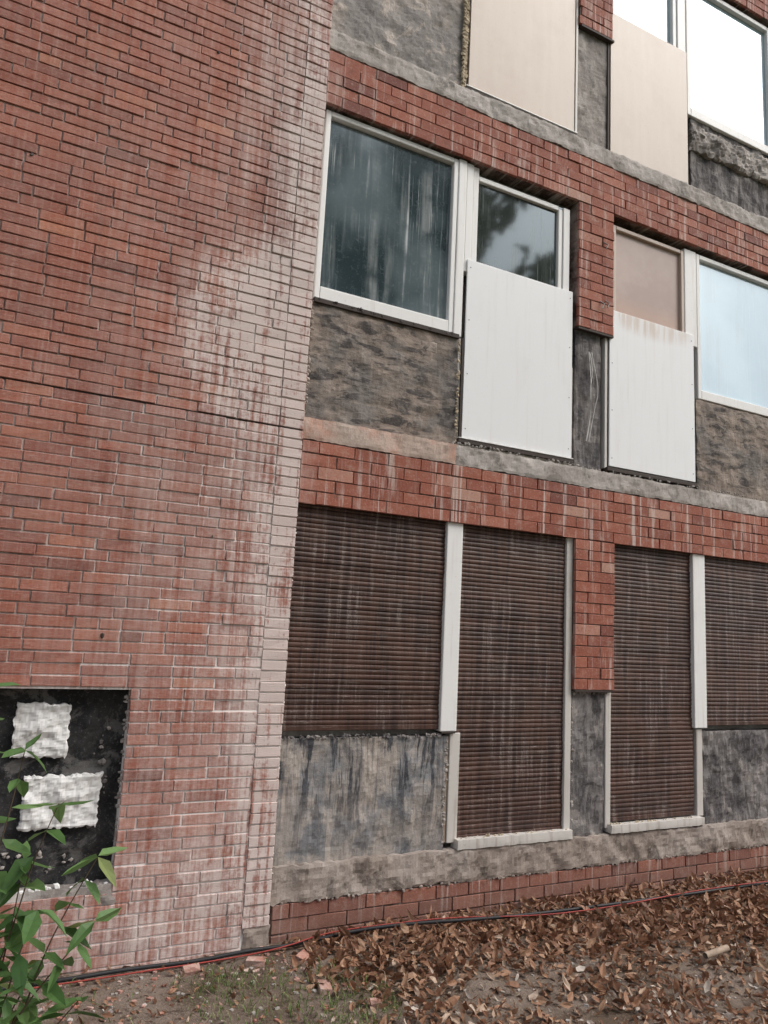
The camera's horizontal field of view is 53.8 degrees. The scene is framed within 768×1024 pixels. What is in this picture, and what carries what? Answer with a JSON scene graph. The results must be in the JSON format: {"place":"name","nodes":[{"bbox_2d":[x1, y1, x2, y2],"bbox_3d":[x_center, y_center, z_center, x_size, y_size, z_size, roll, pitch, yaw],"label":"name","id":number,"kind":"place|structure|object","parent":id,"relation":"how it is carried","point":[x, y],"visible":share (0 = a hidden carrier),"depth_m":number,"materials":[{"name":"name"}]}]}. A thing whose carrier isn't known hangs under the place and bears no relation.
{"place":"outdoors","nodes":[
{"label":"outdoors","id":0,"kind":"place"},
{"bbox_2d":[112,695,129,864],"bbox_3d":[-1.551,1.601,4.452,0.062,1.030,0.030,7,-10,-26],"label":"niche edge mortar","id":1,"kind":"object","parent":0,"point":[126,697],"visible":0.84,"depth_m":4.47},
{"bbox_2d":[104,690,283,967],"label":"brick wall","id":2,"kind":"structure","parent":0,"point":[171,814],"depth_m":4.57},
{"bbox_2d":[19,955,404,1023],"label":"grass","id":3,"kind":"structure","parent":0,"point":[306,1006],"depth_m":4.01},
{"bbox_2d":[282,724,438,730],"bbox_3d":[-0.133,1.491,5.246,1.210,0.035,0.024,7,-10,-26],"label":"shutter bottom rail","id":4,"kind":"object","parent":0,"point":[354,727],"visible":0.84,"depth_m":5.21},
{"bbox_2d":[1,873,767,1023],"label":"ground","id":5,"kind":"structure","parent":0,"point":[176,1012],"depth_m":4.12,"materials":[{"name":"soil"}]},
{"bbox_2d":[0,898,109,981],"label":"brick wall","id":6,"kind":"structure","parent":5,"relation":"on","point":[39,938],"depth_m":4.21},
{"bbox_2d":[0,682,127,1023],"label":"green shrub","id":7,"kind":"object","parent":5,"relation":"on","point":[20,933],"visible":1,"depth_m":2.02,"materials":[{"name":"green plant"}]},
{"bbox_2d":[0,0,325,690],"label":"brick wall","id":8,"kind":"structure","parent":5,"relation":"on","point":[95,544],"depth_m":4.73,"materials":[{"name":"brick"}]},
{"bbox_2d":[5,878,117,908],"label":"niche sill","id":9,"kind":"structure","parent":8,"relation":"attached to","point":[63,890],"depth_m":4.25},
{"bbox_2d":[0,688,128,887],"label":"niche back","id":10,"kind":"object","parent":8,"relation":"attached to","point":[95,714],"visible":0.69,"depth_m":4.39,"materials":[{"name":"stone"}]},
{"bbox_2d":[10,702,71,758],"bbox_3d":[-1.959,1.249,4.330,0.306,0.317,0.072,7,-10,-26],"label":"white plaster patch","id":11,"kind":"object","parent":10,"relation":"attached to","point":[49,722],"visible":0.98,"depth_m":4.32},
{"bbox_2d":[16,771,103,831],"bbox_3d":[-1.847,1.653,4.332,0.432,0.307,0.066,7,-10,-26],"label":"white plaster patch","id":12,"kind":"object","parent":10,"relation":"attached to","point":[62,788],"visible":0.93,"depth_m":4.32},
{"bbox_2d":[0,379,277,979],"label":"side wall bricks","id":13,"kind":"object","parent":8,"relation":"attached to","point":[122,934],"visible":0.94,"depth_m":4.56,"materials":[{"name":"brick"}]},
{"bbox_2d":[0,377,301,430],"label":"movement joint","id":14,"kind":"object","parent":13,"relation":"on","point":[145,402],"visible":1,"depth_m":4.72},
{"bbox_2d":[0,0,310,424],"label":"side wall bricks","id":15,"kind":"object","parent":8,"relation":"attached to","point":[20,83],"visible":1,"depth_m":4.90,"materials":[{"name":"brick"}]},
{"bbox_2d":[241,427,302,928],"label":"side wall end bricks","id":16,"kind":"object","parent":8,"relation":"attached to","point":[261,815],"visible":1,"depth_m":4.89,"materials":[{"name":"brick"}]},
{"bbox_2d":[279,0,332,429],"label":"side wall end bricks","id":17,"kind":"object","parent":8,"relation":"attached to","point":[317,62],"visible":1,"depth_m":5.41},
{"bbox_2d":[31,935,426,1023],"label":"brick rubble","id":18,"kind":"object","parent":5,"relation":"on","point":[192,969],"visible":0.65,"depth_m":4.21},
{"bbox_2d":[241,924,269,949],"bbox_3d":[-0.812,2.646,4.702,0.178,0.173,0.130,7,-10,-26],"label":"side wall footing","id":19,"kind":"object","parent":5,"relation":"on","point":[255,937],"visible":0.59,"depth_m":4.65,"materials":[{"name":"concrete"}]},
{"bbox_2d":[0,881,767,993],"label":"power cable","id":20,"kind":"object","parent":5,"relation":"on","point":[167,965],"visible":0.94,"depth_m":4.82,"materials":[{"name":"black rubber"}]},
{"bbox_2d":[2,866,767,1023],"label":"leaf litter","id":21,"kind":"object","parent":5,"relation":"on","point":[714,909],"visible":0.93,"depth_m":4.61,"materials":[{"name":"plant"}]},
{"bbox_2d":[268,844,767,943],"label":"foundation bricks","id":22,"kind":"object","parent":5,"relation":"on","point":[335,906],"visible":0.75,"depth_m":5.49,"materials":[{"name":"brick"}]},
{"bbox_2d":[270,817,767,906],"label":"concrete ledge","id":23,"kind":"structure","parent":22,"relation":"on","point":[317,879],"depth_m":5.52,"materials":[{"name":"concrete"}]},
{"bbox_2d":[272,733,446,865],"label":"concrete wall panel","id":24,"kind":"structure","parent":23,"relation":"on","point":[338,798],"depth_m":5.15,"materials":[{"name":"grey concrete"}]},
{"bbox_2d":[283,733,441,739],"bbox_3d":[-0.118,1.546,5.221,1.214,0.048,0.030,7,-10,-26],"label":"apron top debris","id":25,"kind":"object","parent":24,"relation":"on","point":[349,735],"visible":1,"depth_m":5.18,"materials":[{"name":"concrete"}]},
{"bbox_2d":[282,503,445,724],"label":"roller shutter","id":26,"kind":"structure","parent":24,"relation":"on","point":[365,637],"depth_m":5.34,"materials":[{"name":"metal"}]},
{"bbox_2d":[435,730,454,733],"bbox_3d":[0.448,1.608,5.540,0.120,0.013,0.090,7,-10,-26],"label":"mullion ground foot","id":27,"kind":"object","parent":24,"relation":"on","point":[447,732],"visible":0.85,"depth_m":5.51},
{"bbox_2d":[434,522,462,731],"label":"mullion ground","id":28,"kind":"structure","parent":27,"relation":"on","point":[448,690],"depth_m":5.62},
{"bbox_2d":[445,733,459,842],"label":"window frame","id":29,"kind":"structure","parent":23,"relation":"on","point":[452,789],"depth_m":5.49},
{"bbox_2d":[451,829,572,849],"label":"threshold ground","id":30,"kind":"structure","parent":23,"relation":"on","point":[505,839],"depth_m":5.61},
{"bbox_2d":[456,826,561,837],"bbox_3d":[0.928,2.408,5.682,1.015,0.035,0.024,7,-10,-26],"label":"shutter bottom rail","id":31,"kind":"object","parent":30,"relation":"on","point":[508,831],"visible":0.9,"depth_m":5.68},
{"bbox_2d":[455,524,564,834],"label":"roller shutter","id":32,"kind":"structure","parent":30,"relation":"on","point":[509,725],"depth_m":5.85,"materials":[{"name":"plastic"}]},
{"bbox_2d":[561,538,572,828],"bbox_3d":[1.460,1.357,6.114,0.064,2.310,0.085,7,-10,-26],"label":"window frame","id":33,"kind":"structure","parent":30,"relation":"on","point":[566,737],"depth_m":6.07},
{"bbox_2d":[570,692,603,836],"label":"concrete wall panel","id":34,"kind":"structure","parent":23,"relation":"on","point":[587,767],"depth_m":6.08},
{"bbox_2d":[571,538,612,688],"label":"mortar joints","id":35,"kind":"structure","parent":34,"relation":"on","point":[588,613],"depth_m":6.24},
{"bbox_2d":[572,539,614,689],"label":"brick pillar","id":36,"kind":"structure","parent":34,"relation":"on","point":[588,669],"depth_m":6.23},
{"bbox_2d":[603,692,610,827],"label":"window frame","id":37,"kind":"structure","parent":34,"relation":"attached to","point":[607,752],"depth_m":6.17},
{"bbox_2d":[603,815,704,833],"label":"threshold ground","id":38,"kind":"structure","parent":23,"relation":"on","point":[645,825],"depth_m":6.27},
{"bbox_2d":[610,544,693,816],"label":"roller shutter","id":39,"kind":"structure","parent":38,"relation":"on","point":[651,765],"depth_m":6.52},
{"bbox_2d":[610,810,693,821],"bbox_3d":[2.252,2.547,6.351,0.965,0.035,0.024,7,-10,-26],"label":"shutter bottom rail","id":40,"kind":"object","parent":38,"relation":"on","point":[648,816],"visible":1,"depth_m":6.33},
{"bbox_2d":[692,728,702,815],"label":"window frame","id":41,"kind":"structure","parent":38,"relation":"on","point":[698,771],"depth_m":6.63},
{"bbox_2d":[701,728,767,823],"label":"concrete wall panel","id":42,"kind":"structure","parent":23,"relation":"on","point":[735,773],"depth_m":6.83,"materials":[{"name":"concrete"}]},
{"bbox_2d":[276,845,767,905],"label":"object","id":43,"kind":"object","parent":22,"relation":"on","point":[420,886],"visible":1,"depth_m":5.54,"materials":[{"name":"brick"}]},
{"bbox_2d":[281,47,767,844],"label":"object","id":44,"kind":"object","parent":5,"relation":"on","point":[341,733],"depth_m":6.17,"materials":[{"name":"grey concrete"}]},
{"bbox_2d":[297,439,767,563],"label":"mortar joints","id":45,"kind":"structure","parent":44,"relation":"attached to","point":[515,497],"depth_m":5.98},
{"bbox_2d":[302,417,456,464],"bbox_3d":[-0.037,-0.507,5.572,1.257,0.168,0.157,7,-10,-26],"label":"concrete ledge","id":46,"kind":"object","parent":45,"relation":"on","point":[344,434],"visible":0.91,"depth_m":5.49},
{"bbox_2d":[304,298,459,443],"bbox_3d":[-0.009,-1.013,5.691,1.283,0.913,0.130,7,-10,-26],"label":"apron panel","id":47,"kind":"object","parent":46,"relation":"on","point":[376,373],"visible":0.95,"depth_m":5.62,"materials":[{"name":"stone"}]},
{"bbox_2d":[313,297,458,338],"bbox_3d":[0.033,-1.452,5.729,1.230,0.037,0.072,7,-10,-26],"label":"apron top shadow batten","id":48,"kind":"object","parent":47,"relation":"on","point":[384,317],"visible":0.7,"depth_m":5.68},
{"bbox_2d":[312,109,331,297],"bbox_3d":[-0.461,-2.276,5.595,0.042,1.500,0.060,7,-10,-26],"label":"window middle frame","id":49,"kind":"object","parent":48,"relation":"on","point":[321,208],"visible":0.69,"depth_m":5.57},
{"bbox_2d":[331,111,453,165],"bbox_3d":[0.079,-2.929,5.962,1.089,0.042,0.060,7,-10,-26],"label":"window middle frame","id":50,"kind":"object","parent":49,"relation":"attached to","point":[387,136],"visible":0.8,"depth_m":5.93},
{"bbox_2d":[319,286,447,330],"bbox_3d":[0.006,-1.519,5.737,1.089,0.100,0.060,7,-10,-26],"label":"window middle frame","id":51,"kind":"object","parent":48,"relation":"on","point":[376,306],"visible":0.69,"depth_m":5.70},
{"bbox_2d":[320,121,451,319],"bbox_3d":[0.044,-2.227,5.865,1.090,1.360,0.005,7,-10,-26],"label":"window middle glass","id":52,"kind":"object","parent":51,"relation":"on","point":[386,225],"visible":1,"depth_m":5.85,"materials":[{"name":"glass"}]},
{"bbox_2d":[446,159,458,331],"bbox_3d":[0.544,-2.144,6.100,0.042,1.500,0.060,7,-10,-26],"label":"window middle frame","id":53,"kind":"object","parent":48,"relation":"on","point":[452,245],"visible":0.74,"depth_m":6.08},
{"bbox_2d":[452,159,466,336],"bbox_3d":[0.598,-2.134,6.131,0.077,1.525,0.082,7,-10,-26],"label":"mullion","id":54,"kind":"object","parent":48,"relation":"on","point":[459,251],"visible":0.66,"depth_m":6.09},
{"bbox_2d":[463,163,473,275],"bbox_3d":[0.677,-2.401,6.212,0.067,0.955,0.074,7,-10,-26],"label":"mullion","id":55,"kind":"object","parent":54,"relation":"attached to","point":[468,214],"visible":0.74,"depth_m":6.18},
{"bbox_2d":[298,440,767,562],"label":"brick wall","id":56,"kind":"structure","parent":45,"relation":"on","point":[396,496],"depth_m":5.99,"materials":[{"name":"brick"}]},
{"bbox_2d":[455,445,767,517],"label":"ledge","id":57,"kind":"object","parent":45,"relation":"on","point":[482,459],"visible":0.93,"depth_m":6.45,"materials":[{"name":"concrete"}]},
{"bbox_2d":[455,339,460,444],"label":"door frame","id":58,"kind":"object","parent":57,"relation":"on","point":[459,357],"visible":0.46,"depth_m":5.95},
{"bbox_2d":[458,338,463,436],"bbox_3d":[0.592,-0.962,5.959,0.018,0.830,0.065,7,-10,-26],"label":"door side seal","id":59,"kind":"object","parent":58,"relation":"attached to","point":[460,389],"depth_m":5.93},
{"bbox_2d":[456,438,572,463],"bbox_3d":[1.062,-0.485,6.132,1.140,0.034,0.080,7,-10,-26],"label":"door threshold","id":60,"kind":"object","parent":57,"relation":"on","point":[515,451],"depth_m":6.09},
{"bbox_2d":[457,437,572,458],"bbox_3d":[1.064,-0.507,6.133,1.140,0.006,0.084,7,-10,-26],"label":"door threshold lip","id":61,"kind":"object","parent":60,"relation":"on","point":[514,447],"depth_m":6.08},
{"bbox_2d":[461,259,572,457],"bbox_3d":[1.120,-1.246,6.237,1.090,1.480,0.014,7,-10,-26],"label":"door panel board","id":62,"kind":"object","parent":61,"relation":"on","point":[517,381],"depth_m":6.21,"materials":[{"name":"wood"}]},
{"bbox_2d":[466,167,478,276],"bbox_3d":[0.732,-2.390,6.245,0.058,0.950,0.064,7,-10,-26],"label":"mullion","id":63,"kind":"object","parent":62,"relation":"attached to","point":[474,215],"visible":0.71,"depth_m":6.22},
{"bbox_2d":[479,176,558,211],"bbox_3d":[1.152,-2.719,6.509,0.843,0.045,0.060,7,-10,-26],"label":"door middle frame","id":64,"kind":"object","parent":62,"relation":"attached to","point":[516,193],"visible":0.8,"depth_m":6.48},
{"bbox_2d":[476,184,562,285],"bbox_3d":[1.158,-2.308,6.460,0.920,0.900,0.005,7,-10,-26],"label":"window pane","id":65,"kind":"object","parent":64,"relation":"in","point":[516,235],"visible":0.64,"depth_m":6.45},
{"bbox_2d":[555,209,562,287],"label":"door middle frame","id":66,"kind":"object","parent":62,"relation":"attached to","point":[558,281],"visible":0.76,"depth_m":6.62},
{"bbox_2d":[561,208,569,290],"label":"door middle frame","id":67,"kind":"object","parent":62,"relation":"attached to","point":[565,244],"visible":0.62,"depth_m":6.64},
{"bbox_2d":[571,330,600,469],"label":"wall","id":68,"kind":"structure","parent":57,"relation":"on","point":[585,453],"depth_m":6.54,"materials":[{"name":"concrete"}]},
{"bbox_2d":[568,201,612,328],"bbox_3d":[1.849,-2.156,6.789,0.397,1.168,0.147,7,-10,-26],"label":"brick pier bed","id":69,"kind":"object","parent":68,"relation":"on","point":[573,268],"visible":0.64,"depth_m":6.71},
{"bbox_2d":[572,326,613,340],"bbox_3d":[1.827,-1.567,6.693,0.403,0.021,0.144,7,-10,-26],"label":"pier foot","id":70,"kind":"object","parent":68,"relation":"on","point":[594,332],"visible":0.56,"depth_m":6.63},
{"bbox_2d":[576,201,613,335],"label":"brick pier","id":71,"kind":"structure","parent":70,"relation":"on","point":[593,291],"depth_m":6.71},
{"bbox_2d":[452,441,766,501],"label":"ledge crumbs","id":72,"kind":"object","parent":57,"relation":"on","point":[496,449],"visible":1,"depth_m":6.27,"materials":[{"name":"grey concrete"}]},
{"bbox_2d":[601,467,697,487],"bbox_3d":[2.397,-0.306,6.802,1.110,0.033,0.080,7,-10,-26],"label":"door threshold","id":73,"kind":"object","parent":57,"relation":"on","point":[645,476],"depth_m":6.76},
{"bbox_2d":[600,338,606,468],"bbox_3d":[1.931,-0.970,6.659,0.030,1.200,0.060,7,-10,-26],"label":"door side strip","id":74,"kind":"object","parent":73,"relation":"on","point":[603,415],"depth_m":6.64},
{"bbox_2d":[608,311,694,481],"bbox_3d":[2.450,-1.044,6.901,1.060,1.435,0.014,7,-10,-26],"label":"door panel board","id":75,"kind":"object","parent":73,"relation":"on","point":[651,420],"depth_m":6.88,"materials":[{"name":"wood"}]},
{"bbox_2d":[678,250,683,331],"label":"panel frame","id":76,"kind":"object","parent":75,"relation":"attached to","point":[681,292],"visible":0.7,"depth_m":7.28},
{"bbox_2d":[687,399,767,502],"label":"apron panel","id":77,"kind":"object","parent":57,"relation":"on","point":[731,450],"visible":0.92,"depth_m":7.32,"materials":[{"name":"stone"}]},
{"bbox_2d":[694,254,700,399],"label":"window frame","id":78,"kind":"object","parent":77,"relation":"on","point":[697,373],"visible":0.59,"depth_m":7.28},
{"bbox_2d":[682,249,696,347],"bbox_3d":[2.945,-2.066,7.346,0.162,0.980,0.075,7,-10,-26],"label":"mullion","id":79,"kind":"object","parent":78,"relation":"attached to","point":[690,310],"visible":0.67,"depth_m":7.31},
{"bbox_2d":[699,255,767,286],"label":"window frame","id":80,"kind":"object","parent":78,"relation":"attached to","point":[730,270],"visible":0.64,"depth_m":7.67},
{"bbox_2d":[700,390,767,417],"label":"window sill","id":81,"kind":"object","parent":77,"relation":"on","point":[730,403],"visible":0.82,"depth_m":7.43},
{"bbox_2d":[699,262,767,407],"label":"window pane","id":82,"kind":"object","parent":81,"relation":"on","point":[734,332],"visible":1,"depth_m":7.60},
{"bbox_2d":[325,57,767,280],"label":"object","id":83,"kind":"object","parent":44,"relation":"attached to","point":[519,184],"visible":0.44,"depth_m":6.65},
{"bbox_2d":[326,50,767,274],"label":"brick band","id":84,"kind":"object","parent":83,"relation":"attached to","point":[629,207],"visible":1,"depth_m":6.50,"materials":[{"name":"brick"}]},
{"bbox_2d":[329,29,767,234],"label":"ledge","id":85,"kind":"object","parent":83,"relation":"on","point":[372,56],"visible":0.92,"depth_m":6.55,"materials":[{"name":"concrete"}]},
{"bbox_2d":[331,0,470,84],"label":"apron panel","id":86,"kind":"object","parent":85,"relation":"on","point":[426,35],"visible":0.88,"depth_m":6.14,"materials":[{"name":"stone"}]},
{"bbox_2d":[460,0,470,87],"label":"foam seam","id":87,"kind":"object","parent":85,"relation":"on","point":[465,39],"visible":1,"depth_m":6.35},
{"bbox_2d":[466,86,576,134],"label":"board bottom trim","id":88,"kind":"structure","parent":85,"relation":"on","point":[483,94],"depth_m":6.50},
{"bbox_2d":[466,84,577,133],"bbox_3d":[1.194,-3.474,6.591,1.190,0.009,0.090,7,-10,-26],"label":"board bottom lip","id":89,"kind":"object","parent":88,"relation":"on","point":[521,108],"visible":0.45,"depth_m":6.54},
{"bbox_2d":[468,0,574,130],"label":"tan board","id":90,"kind":"object","parent":89,"relation":"on","point":[522,54],"visible":0.96,"depth_m":6.67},
{"bbox_2d":[574,0,578,131],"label":"board side","id":91,"kind":"object","parent":89,"relation":"on","point":[576,65],"visible":0.47,"depth_m":6.93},
{"bbox_2d":[577,29,609,148],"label":"wall","id":92,"kind":"structure","parent":85,"relation":"on","point":[592,91],"depth_m":7.03,"materials":[{"name":"grey concrete"}]},
{"bbox_2d":[606,42,609,149],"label":"board side trim","id":93,"kind":"structure","parent":92,"relation":"attached to","point":[607,114],"depth_m":7.09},
{"bbox_2d":[687,117,767,217],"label":"apron panel","id":94,"kind":"object","parent":85,"relation":"on","point":[725,183],"visible":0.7,"depth_m":7.83,"materials":[{"name":"concrete"}]},
{"bbox_2d":[687,108,767,155],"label":"window sill","id":95,"kind":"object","parent":94,"relation":"on","point":[713,124],"visible":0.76,"depth_m":7.89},
{"bbox_2d":[685,0,690,117],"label":"window frame","id":96,"kind":"object","parent":95,"relation":"on","point":[687,36],"visible":0.59,"depth_m":7.74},
{"bbox_2d":[689,0,766,145],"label":"window upper right glass","id":97,"kind":"object","parent":95,"relation":"on","point":[727,74],"visible":0.8,"depth_m":8.07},
{"bbox_2d":[688,122,767,185],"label":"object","id":98,"kind":"object","parent":94,"relation":"attached to","point":[741,160],"visible":0.98,"depth_m":7.82,"materials":[{"name":"stone"}]},
{"bbox_2d":[764,28,767,145],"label":"window frame","id":99,"kind":"object","parent":94,"relation":"on","point":[766,56],"visible":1,"depth_m":8.36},
{"bbox_2d":[709,0,766,32],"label":"window frame","id":100,"kind":"object","parent":99,"relation":"attached to","point":[735,12],"visible":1,"depth_m":8.24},
{"bbox_3d":[2.535,-3.252,7.262,1.100,0.032,0.085,7,-10,-26],"label":"bottom trim of board","id":101,"kind":"object","parent":85,"relation":"on","visible":0},
{"bbox_2d":[609,13,687,182],"bbox_3d":[2.583,-4.003,7.363,1.020,1.470,0.014,7,-10,-26],"label":"tan board","id":102,"kind":"object","parent":101,"relation":"on","point":[648,101],"visible":0.85,"depth_m":7.35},
{"bbox_2d":[676,0,684,51],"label":"mullion","id":103,"kind":"object","parent":102,"relation":"attached to","point":[680,24],"visible":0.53,"depth_m":7.73},
{"bbox_2d":[578,4,610,30],"bbox_3d":[1.984,-5.107,7.251,0.392,1.248,0.147,7,-10,-26],"label":"brick pier bed","id":104,"kind":"object","parent":44,"relation":"attached to","point":[579,10],"visible":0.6,"depth_m":7.04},
{"bbox_2d":[578,0,612,39],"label":"brick pier","id":105,"kind":"structure","parent":104,"relation":"attached to","point":[592,12],"depth_m":7.12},
{"bbox_2d":[722,0,767,27],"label":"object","id":106,"kind":"object","parent":44,"relation":"attached to","point":[763,21],"depth_m":8.31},
{"bbox_2d":[731,0,767,19],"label":"brick band","id":107,"kind":"object","parent":106,"relation":"attached to","point":[752,6],"visible":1,"depth_m":8.31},
{"bbox_2d":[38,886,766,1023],"bbox_3d":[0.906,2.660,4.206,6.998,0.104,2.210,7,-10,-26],"label":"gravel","id":108,"kind":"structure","parent":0,"point":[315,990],"depth_m":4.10,"materials":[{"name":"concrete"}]},
{"bbox_2d":[689,554,706,727],"bbox_3d":[2.811,1.151,6.837,0.155,1.540,0.098,7,-10,-26],"label":"window frame","id":109,"kind":"structure","parent":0,"point":[698,646],"depth_m":6.79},
{"bbox_2d":[704,555,767,720],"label":"roller shutter","id":110,"kind":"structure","parent":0,"point":[736,608],"depth_m":7.05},
{"bbox_2d":[707,721,767,725],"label":"shutter bottom rail","id":111,"kind":"object","parent":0,"point":[737,723],"visible":0.97,"depth_m":6.92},
{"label":"middle panel frame","id":112,"kind":"object","parent":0,"visible":0},
{"bbox_2d":[616,232,678,330],"bbox_3d":[2.470,-2.118,7.106,0.830,0.860,0.005,7,-10,-26],"label":"panel","id":113,"kind":"object","parent":112,"relation":"on","point":[647,281],"visible":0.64,"depth_m":7.11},
{"bbox_2d":[616,226,680,254],"bbox_3d":[2.488,-2.563,7.177,0.832,0.038,0.070,7,-10,-26],"label":"window frame","id":114,"kind":"object","parent":113,"relation":"attached to","point":[647,240],"visible":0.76,"depth_m":7.14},
{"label":"door upper frame","id":115,"kind":"object","parent":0,"visible":0},
{"bbox_2d":[615,0,669,42],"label":"door upper glass","id":116,"kind":"object","parent":115,"relation":"on","point":[652,17],"visible":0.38,"depth_m":7.59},
{"bbox_2d":[669,0,675,46],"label":"door upper frame","id":117,"kind":"object","parent":115,"relation":"on","point":[672,5],"visible":0.59,"depth_m":7.70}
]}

